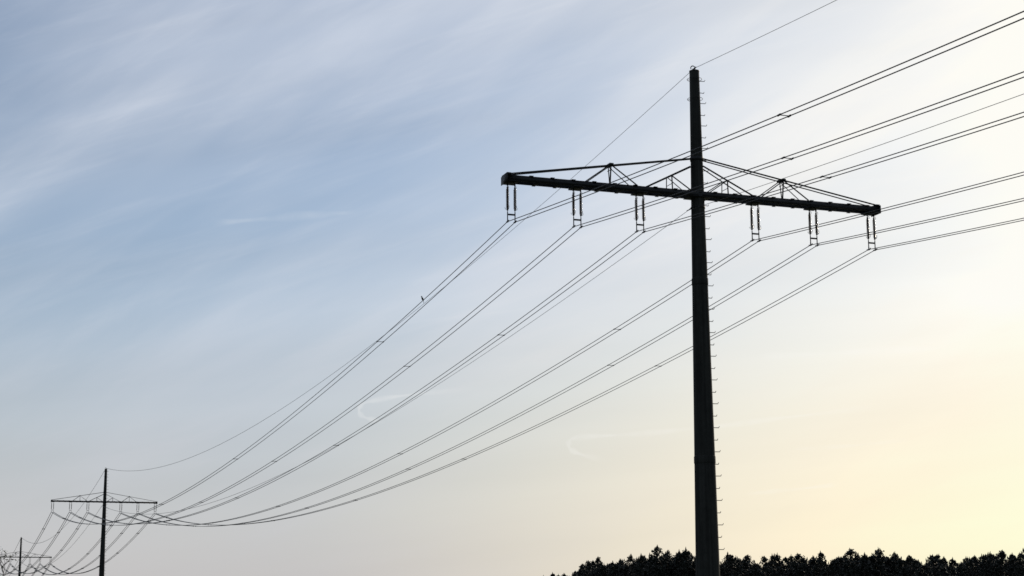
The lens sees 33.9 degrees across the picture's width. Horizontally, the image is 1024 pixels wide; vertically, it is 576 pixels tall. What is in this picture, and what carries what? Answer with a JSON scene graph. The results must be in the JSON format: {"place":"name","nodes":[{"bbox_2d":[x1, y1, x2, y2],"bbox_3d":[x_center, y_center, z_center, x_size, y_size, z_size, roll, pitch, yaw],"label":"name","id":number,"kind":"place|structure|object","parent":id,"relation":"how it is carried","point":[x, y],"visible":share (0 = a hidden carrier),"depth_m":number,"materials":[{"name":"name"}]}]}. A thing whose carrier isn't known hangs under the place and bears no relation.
{"place":"outdoors","nodes":[
{"label":"outdoors","id":0,"kind":"place"},
{"bbox_2d":[0,0,1023,575],"label":"sky","id":1,"kind":"structure","parent":0,"point":[210,209],"materials":[{"name":"blue"}]},
{"bbox_3d":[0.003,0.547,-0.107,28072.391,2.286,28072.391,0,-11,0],"label":"ground","id":2,"kind":"structure","parent":0,"visible":0},
{"bbox_2d":[0,550,16,574],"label":"field tree","id":3,"kind":"object","parent":2,"relation":"on","point":[4,560],"visible":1,"depth_m":252.09,"materials":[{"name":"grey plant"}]},
{"bbox_2d":[0,538,51,575],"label":"pylon","id":4,"kind":"object","parent":2,"relation":"on","point":[20,557],"visible":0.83,"depth_m":598.77,"materials":[{"name":"metal"}]},
{"bbox_2d":[51,467,157,575],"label":"pylon","id":5,"kind":"object","parent":2,"relation":"on","point":[102,547],"visible":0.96,"depth_m":349.26,"materials":[{"name":"metal"}]},
{"bbox_2d":[576,569,584,575],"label":"pine","id":6,"kind":"object","parent":2,"relation":"on","point":[580,573],"visible":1,"depth_m":565.39,"materials":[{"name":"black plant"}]},
{"bbox_2d":[575,564,590,575],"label":"pine","id":7,"kind":"object","parent":2,"relation":"on","point":[581,566],"visible":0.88,"depth_m":570.99,"materials":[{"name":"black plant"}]},
{"bbox_2d":[582,560,595,575],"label":"pine","id":8,"kind":"object","parent":2,"relation":"on","point":[587,571],"visible":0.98,"depth_m":568.15,"materials":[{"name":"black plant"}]},
{"bbox_2d":[584,560,599,571],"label":"pine","id":9,"kind":"object","parent":2,"relation":"on","point":[592,562],"visible":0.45,"depth_m":581.68,"materials":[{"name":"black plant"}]},
{"bbox_2d":[590,557,608,573],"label":"pine","id":10,"kind":"object","parent":2,"relation":"on","point":[597,561],"visible":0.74,"depth_m":580.49,"materials":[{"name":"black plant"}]},
{"bbox_2d":[593,564,607,575],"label":"pine","id":11,"kind":"object","parent":2,"relation":"on","point":[603,570],"visible":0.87,"depth_m":575.05,"materials":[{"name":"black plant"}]},
{"bbox_2d":[603,564,616,575],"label":"pine","id":12,"kind":"object","parent":2,"relation":"on","point":[609,568],"visible":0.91,"depth_m":569.79,"materials":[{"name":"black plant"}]},
{"bbox_2d":[606,564,622,575],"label":"pine","id":13,"kind":"object","parent":2,"relation":"on","point":[613,567],"visible":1,"depth_m":566.30,"materials":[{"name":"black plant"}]},
{"bbox_2d":[618,566,626,575],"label":"pine","id":14,"kind":"object","parent":2,"relation":"on","point":[620,569],"visible":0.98,"depth_m":569.57,"materials":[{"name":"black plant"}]},
{"bbox_2d":[618,563,631,575],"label":"pine","id":15,"kind":"object","parent":2,"relation":"on","point":[625,570],"visible":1,"depth_m":567.58,"materials":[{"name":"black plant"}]},
{"bbox_2d":[623,554,636,571],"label":"pine","id":16,"kind":"object","parent":2,"relation":"on","point":[630,560],"visible":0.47,"depth_m":592.32,"materials":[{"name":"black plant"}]},
{"bbox_2d":[629,554,652,575],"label":"pine","id":17,"kind":"object","parent":2,"relation":"on","point":[640,568],"visible":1,"depth_m":566.03,"materials":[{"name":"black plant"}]},
{"bbox_2d":[632,560,650,575],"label":"pine","id":18,"kind":"object","parent":2,"relation":"on","point":[645,566],"visible":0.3,"depth_m":575.45,"materials":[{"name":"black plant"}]},
{"bbox_2d":[648,563,659,575],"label":"pine","id":19,"kind":"object","parent":2,"relation":"on","point":[655,569],"visible":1,"depth_m":567.57,"materials":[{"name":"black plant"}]},
{"bbox_2d":[646,556,662,575],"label":"pine","id":20,"kind":"object","parent":2,"relation":"on","point":[654,559],"visible":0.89,"depth_m":570.55,"materials":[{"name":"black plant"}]},
{"bbox_2d":[648,545,662,571],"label":"pine","id":21,"kind":"object","parent":2,"relation":"on","point":[656,550],"visible":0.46,"depth_m":583.52,"materials":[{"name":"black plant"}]},
{"bbox_2d":[652,554,673,575],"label":"pine","id":22,"kind":"object","parent":2,"relation":"on","point":[661,559],"visible":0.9,"depth_m":571.36,"materials":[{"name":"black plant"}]},
{"bbox_2d":[657,567,668,575],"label":"pine","id":23,"kind":"object","parent":2,"relation":"on","point":[661,573],"visible":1,"depth_m":567.37,"materials":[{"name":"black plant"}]},
{"bbox_2d":[663,550,674,575],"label":"pine","id":24,"kind":"object","parent":2,"relation":"on","point":[667,555],"visible":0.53,"depth_m":579.93,"materials":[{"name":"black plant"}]},
{"bbox_2d":[667,551,688,575],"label":"pine","id":25,"kind":"object","parent":2,"relation":"on","point":[678,556],"visible":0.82,"depth_m":572.62,"materials":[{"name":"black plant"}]},
{"bbox_2d":[673,561,691,575],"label":"pine","id":26,"kind":"object","parent":2,"relation":"on","point":[683,568],"visible":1,"depth_m":565.94,"materials":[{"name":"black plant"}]},
{"bbox_2d":[675,547,695,575],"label":"pine","id":27,"kind":"object","parent":2,"relation":"on","point":[685,552],"visible":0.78,"depth_m":572.27,"materials":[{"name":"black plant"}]},
{"bbox_2d":[680,558,695,575],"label":"pine","id":28,"kind":"object","parent":2,"relation":"on","point":[689,566],"visible":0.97,"depth_m":567.73,"materials":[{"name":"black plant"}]},
{"bbox_2d":[681,551,695,569],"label":"pine","id":29,"kind":"object","parent":2,"relation":"on","point":[692,557],"visible":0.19,"depth_m":581.13,"materials":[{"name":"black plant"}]},
{"bbox_2d":[501,65,880,575],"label":"pylon","id":30,"kind":"object","parent":2,"relation":"on","point":[707,549],"visible":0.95,"depth_m":87.27,"materials":[{"name":"metal"}]},
{"bbox_2d":[0,0,1023,575],"bbox_3d":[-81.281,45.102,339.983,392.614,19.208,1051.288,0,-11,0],"label":"conductors","id":31,"kind":"object","parent":30,"relation":"attached to","point":[582,286],"visible":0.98,"depth_m":94.52,"materials":[{"name":"metal"}]},
{"bbox_2d":[692,557,695,575],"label":"pine","id":32,"kind":"object","parent":2,"relation":"on","point":[694,565],"visible":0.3,"depth_m":569.70,"materials":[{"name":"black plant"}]},
{"bbox_2d":[720,563,728,575],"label":"pine","id":33,"kind":"object","parent":2,"relation":"on","point":[723,571],"visible":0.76,"depth_m":566.75,"materials":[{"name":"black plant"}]},
{"bbox_2d":[720,552,733,571],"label":"pine","id":34,"kind":"object","parent":2,"relation":"on","point":[727,555],"visible":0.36,"depth_m":576.53,"materials":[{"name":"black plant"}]},
{"bbox_2d":[720,554,741,575],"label":"pine","id":35,"kind":"object","parent":2,"relation":"on","point":[730,558],"visible":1,"depth_m":566.66,"materials":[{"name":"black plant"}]},
{"bbox_2d":[731,555,744,572],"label":"pine","id":36,"kind":"object","parent":2,"relation":"on","point":[738,562],"visible":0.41,"depth_m":574.17,"materials":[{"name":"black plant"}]},
{"bbox_2d":[735,560,755,575],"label":"pine","id":37,"kind":"object","parent":2,"relation":"on","point":[745,564],"visible":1,"depth_m":565.72,"materials":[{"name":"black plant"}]},
{"bbox_2d":[741,554,754,574],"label":"pine","id":38,"kind":"object","parent":2,"relation":"on","point":[747,558],"visible":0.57,"depth_m":577.15,"materials":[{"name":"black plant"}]},
{"bbox_2d":[750,562,767,575],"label":"pine","id":39,"kind":"object","parent":2,"relation":"on","point":[754,566],"visible":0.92,"depth_m":570.13,"materials":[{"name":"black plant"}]},
{"bbox_2d":[755,556,773,575],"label":"pine","id":40,"kind":"object","parent":2,"relation":"on","point":[764,559],"visible":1,"depth_m":565.47,"materials":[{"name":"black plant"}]},
{"bbox_2d":[763,555,780,575],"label":"pine","id":41,"kind":"object","parent":2,"relation":"on","point":[771,560],"visible":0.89,"depth_m":570.94,"materials":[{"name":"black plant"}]},
{"bbox_2d":[764,553,790,572],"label":"pine","id":42,"kind":"object","parent":2,"relation":"on","point":[777,558],"visible":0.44,"depth_m":582.43,"materials":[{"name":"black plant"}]},
{"bbox_2d":[773,566,785,575],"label":"pine","id":43,"kind":"object","parent":2,"relation":"on","point":[780,570],"visible":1,"depth_m":565.80,"materials":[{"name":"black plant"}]},
{"bbox_2d":[778,557,792,572],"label":"pine","id":44,"kind":"object","parent":2,"relation":"on","point":[785,559],"visible":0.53,"depth_m":581.85,"materials":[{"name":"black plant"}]},
{"bbox_2d":[783,556,797,575],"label":"pine","id":45,"kind":"object","parent":2,"relation":"on","point":[790,559],"visible":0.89,"depth_m":572.26,"materials":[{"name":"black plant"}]},
{"bbox_2d":[786,560,800,575],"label":"pine","id":46,"kind":"object","parent":2,"relation":"on","point":[794,565],"visible":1,"depth_m":568.02,"materials":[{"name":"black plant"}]},
{"bbox_2d":[790,563,810,575],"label":"pine","id":47,"kind":"object","parent":2,"relation":"on","point":[802,568],"visible":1,"depth_m":567.20,"materials":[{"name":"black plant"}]},
{"bbox_2d":[794,553,807,563],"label":"pine","id":48,"kind":"object","parent":2,"relation":"on","point":[797,557],"visible":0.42,"depth_m":611.55,"materials":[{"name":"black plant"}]},
{"bbox_2d":[793,557,812,575],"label":"pine","id":49,"kind":"object","parent":2,"relation":"on","point":[803,560],"visible":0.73,"depth_m":573.13,"materials":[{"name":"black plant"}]},
{"bbox_2d":[806,556,819,575],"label":"pine","id":50,"kind":"object","parent":2,"relation":"on","point":[812,560],"visible":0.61,"depth_m":575.22,"materials":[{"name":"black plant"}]},
{"bbox_2d":[808,551,830,575],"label":"pine","id":51,"kind":"object","parent":2,"relation":"on","point":[821,556],"visible":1,"depth_m":566.08,"materials":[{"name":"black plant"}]},
{"bbox_2d":[823,560,841,575],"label":"pine","id":52,"kind":"object","parent":2,"relation":"on","point":[832,564],"visible":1,"depth_m":565.50,"materials":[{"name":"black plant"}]},
{"bbox_2d":[834,557,848,575],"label":"pine","id":53,"kind":"object","parent":2,"relation":"on","point":[841,561],"visible":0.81,"depth_m":571.68,"materials":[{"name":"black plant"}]},
{"bbox_2d":[840,561,854,575],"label":"pine","id":54,"kind":"object","parent":2,"relation":"on","point":[845,566],"visible":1,"depth_m":566.61,"materials":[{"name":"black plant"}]},
{"bbox_2d":[840,556,854,575],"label":"pine","id":55,"kind":"object","parent":2,"relation":"on","point":[846,558],"visible":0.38,"depth_m":575.28,"materials":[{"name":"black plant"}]},
{"bbox_2d":[839,548,859,564],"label":"pine","id":56,"kind":"object","parent":2,"relation":"on","point":[850,552],"visible":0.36,"depth_m":585.90,"materials":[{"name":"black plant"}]},
{"bbox_2d":[847,561,861,575],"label":"pine","id":57,"kind":"object","parent":2,"relation":"on","point":[851,568],"visible":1,"depth_m":565.54,"materials":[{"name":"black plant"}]},
{"bbox_2d":[850,555,859,575],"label":"pine","id":58,"kind":"object","parent":2,"relation":"on","point":[856,559],"visible":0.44,"depth_m":579.36,"materials":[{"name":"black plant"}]},
{"bbox_2d":[854,552,879,575],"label":"pine","id":59,"kind":"object","parent":2,"relation":"on","point":[863,558],"visible":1,"depth_m":566.10,"materials":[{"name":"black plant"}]},
{"bbox_2d":[862,552,883,575],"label":"pine","id":60,"kind":"object","parent":2,"relation":"on","point":[873,559],"visible":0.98,"depth_m":567.47,"materials":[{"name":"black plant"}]},
{"bbox_2d":[866,548,888,575],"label":"pine","id":61,"kind":"object","parent":2,"relation":"on","point":[881,553],"visible":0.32,"depth_m":576.85,"materials":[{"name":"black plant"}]},
{"bbox_2d":[868,557,891,575],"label":"pine","id":62,"kind":"object","parent":2,"relation":"on","point":[879,565],"visible":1,"depth_m":567.30,"materials":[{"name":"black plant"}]},
{"bbox_2d":[875,552,891,575],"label":"pine","id":63,"kind":"object","parent":2,"relation":"on","point":[878,556],"visible":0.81,"depth_m":571.84,"materials":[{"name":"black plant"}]},
{"bbox_2d":[887,552,901,575],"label":"pine","id":64,"kind":"object","parent":2,"relation":"on","point":[894,556],"visible":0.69,"depth_m":576.79,"materials":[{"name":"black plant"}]},
{"bbox_2d":[891,557,911,575],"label":"pine","id":65,"kind":"object","parent":2,"relation":"on","point":[900,562],"visible":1,"depth_m":566.77,"materials":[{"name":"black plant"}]},
{"bbox_2d":[900,555,919,575],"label":"pine","id":66,"kind":"object","parent":2,"relation":"on","point":[909,558],"visible":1,"depth_m":566.55,"materials":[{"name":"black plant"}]},
{"bbox_2d":[908,563,922,575],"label":"pine","id":67,"kind":"object","parent":2,"relation":"on","point":[919,574],"visible":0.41,"depth_m":571.85,"materials":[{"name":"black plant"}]},
{"bbox_2d":[908,559,923,574],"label":"pine","id":68,"kind":"object","parent":2,"relation":"on","point":[915,561],"visible":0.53,"depth_m":573.76,"materials":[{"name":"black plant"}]},
{"bbox_2d":[917,559,926,575],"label":"pine","id":69,"kind":"object","parent":2,"relation":"on","point":[921,563],"visible":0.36,"depth_m":578.88,"materials":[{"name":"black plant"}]},
{"bbox_2d":[924,554,932,564],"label":"pine","id":70,"kind":"object","parent":2,"relation":"on","point":[928,559],"visible":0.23,"depth_m":666.31,"materials":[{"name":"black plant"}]},
{"bbox_2d":[925,570,932,575],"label":"pine","id":71,"kind":"object","parent":2,"relation":"on","point":[929,573],"visible":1,"depth_m":564.66,"materials":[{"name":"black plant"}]},
{"bbox_2d":[925,556,942,575],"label":"pine","id":72,"kind":"object","parent":2,"relation":"on","point":[933,562],"visible":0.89,"depth_m":575.93,"materials":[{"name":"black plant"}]},
{"bbox_2d":[936,558,946,575],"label":"pine","id":73,"kind":"object","parent":2,"relation":"on","point":[942,561],"visible":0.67,"depth_m":579.36,"materials":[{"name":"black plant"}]},
{"bbox_2d":[937,566,951,575],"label":"pine","id":74,"kind":"object","parent":2,"relation":"on","point":[944,570],"visible":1,"depth_m":565.47,"materials":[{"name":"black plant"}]},
{"bbox_2d":[947,557,957,567],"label":"pine","id":75,"kind":"object","parent":2,"relation":"on","point":[952,561],"visible":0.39,"depth_m":604.01,"materials":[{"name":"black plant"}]},
{"bbox_2d":[948,567,959,575],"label":"pine","id":76,"kind":"object","parent":2,"relation":"on","point":[951,569],"visible":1,"depth_m":568.97,"materials":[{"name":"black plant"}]},
{"bbox_2d":[957,560,978,575],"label":"pine","id":77,"kind":"object","parent":2,"relation":"on","point":[963,569],"visible":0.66,"depth_m":572.71,"materials":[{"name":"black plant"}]},
{"bbox_2d":[961,557,982,575],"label":"pine","id":78,"kind":"object","parent":2,"relation":"on","point":[971,565],"visible":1,"depth_m":566.49,"materials":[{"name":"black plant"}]},
{"bbox_2d":[971,555,979,571],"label":"pine","id":79,"kind":"object","parent":2,"relation":"on","point":[975,559],"visible":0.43,"depth_m":590.40,"materials":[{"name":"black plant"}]},
{"bbox_2d":[977,553,989,569],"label":"pine","id":80,"kind":"object","parent":2,"relation":"on","point":[984,558],"visible":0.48,"depth_m":584.45,"materials":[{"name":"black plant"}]},
{"bbox_2d":[972,561,995,575],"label":"pine","id":81,"kind":"object","parent":2,"relation":"on","point":[985,567],"visible":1,"depth_m":565.53,"materials":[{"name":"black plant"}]},
{"bbox_2d":[982,558,994,575],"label":"pine","id":82,"kind":"object","parent":2,"relation":"on","point":[987,561],"visible":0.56,"depth_m":571.91,"materials":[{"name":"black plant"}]},
{"bbox_2d":[984,551,995,562],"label":"pine","id":83,"kind":"object","parent":2,"relation":"on","point":[990,555],"visible":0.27,"depth_m":592.62,"materials":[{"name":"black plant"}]},
{"bbox_2d":[990,561,1007,575],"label":"pine","id":84,"kind":"object","parent":2,"relation":"on","point":[996,565],"visible":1,"depth_m":566.82,"materials":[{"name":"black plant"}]},
{"bbox_2d":[990,550,1013,573],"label":"pine","id":85,"kind":"object","parent":2,"relation":"on","point":[1002,555],"visible":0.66,"depth_m":576.51,"materials":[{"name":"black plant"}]},
{"bbox_2d":[993,559,1011,575],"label":"pine","id":86,"kind":"object","parent":2,"relation":"on","point":[1001,562],"visible":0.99,"depth_m":568.33,"materials":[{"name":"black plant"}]},
{"bbox_2d":[1008,555,1016,573],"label":"pine","id":87,"kind":"object","parent":2,"relation":"on","point":[1011,558],"visible":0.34,"depth_m":583.69,"materials":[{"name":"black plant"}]},
{"bbox_2d":[1005,565,1020,575],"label":"pine","id":88,"kind":"object","parent":2,"relation":"on","point":[1012,569],"visible":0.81,"depth_m":576.31,"materials":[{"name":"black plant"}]},
{"bbox_2d":[1011,564,1023,575],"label":"pine","id":89,"kind":"object","parent":2,"relation":"on","point":[1018,569],"visible":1,"depth_m":566.08,"materials":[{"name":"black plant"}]},
{"bbox_2d":[1012,550,1023,575],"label":"pine","id":90,"kind":"object","parent":2,"relation":"on","point":[1021,556],"visible":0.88,"depth_m":572.47,"materials":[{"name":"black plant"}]}
]}

